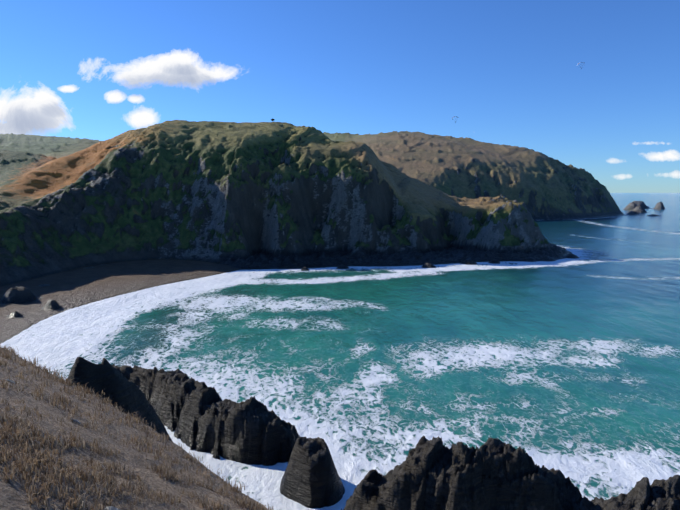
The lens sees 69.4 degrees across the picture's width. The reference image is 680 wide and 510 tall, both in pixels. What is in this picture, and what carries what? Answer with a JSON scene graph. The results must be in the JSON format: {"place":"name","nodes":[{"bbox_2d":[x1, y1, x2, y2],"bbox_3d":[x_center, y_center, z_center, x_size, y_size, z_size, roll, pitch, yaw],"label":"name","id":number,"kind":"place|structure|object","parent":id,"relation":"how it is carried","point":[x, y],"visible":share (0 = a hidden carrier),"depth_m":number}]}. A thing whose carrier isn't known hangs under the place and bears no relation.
{"place":"outdoors","nodes":[
{"label":"outdoors","id":0,"kind":"place"},
{"bbox_2d":[0,120,679,509],"bbox_3d":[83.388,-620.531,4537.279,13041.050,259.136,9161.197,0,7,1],"label":"terrain","id":1,"kind":"structure","parent":0,"point":[84,222],"depth_m":250.26},
{"bbox_2d":[0,343,272,509],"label":"grass tufts","id":2,"kind":"object","parent":1,"relation":"on","point":[18,433],"visible":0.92,"depth_m":13.48},
{"bbox_2d":[0,193,679,509],"bbox_3d":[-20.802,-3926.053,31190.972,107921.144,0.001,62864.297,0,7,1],"label":"sea","id":3,"kind":"structure","parent":0,"point":[569,367],"depth_m":112.83},
{"bbox_2d":[0,0,679,192],"label":"sky","id":4,"kind":"structure","parent":0,"point":[509,73]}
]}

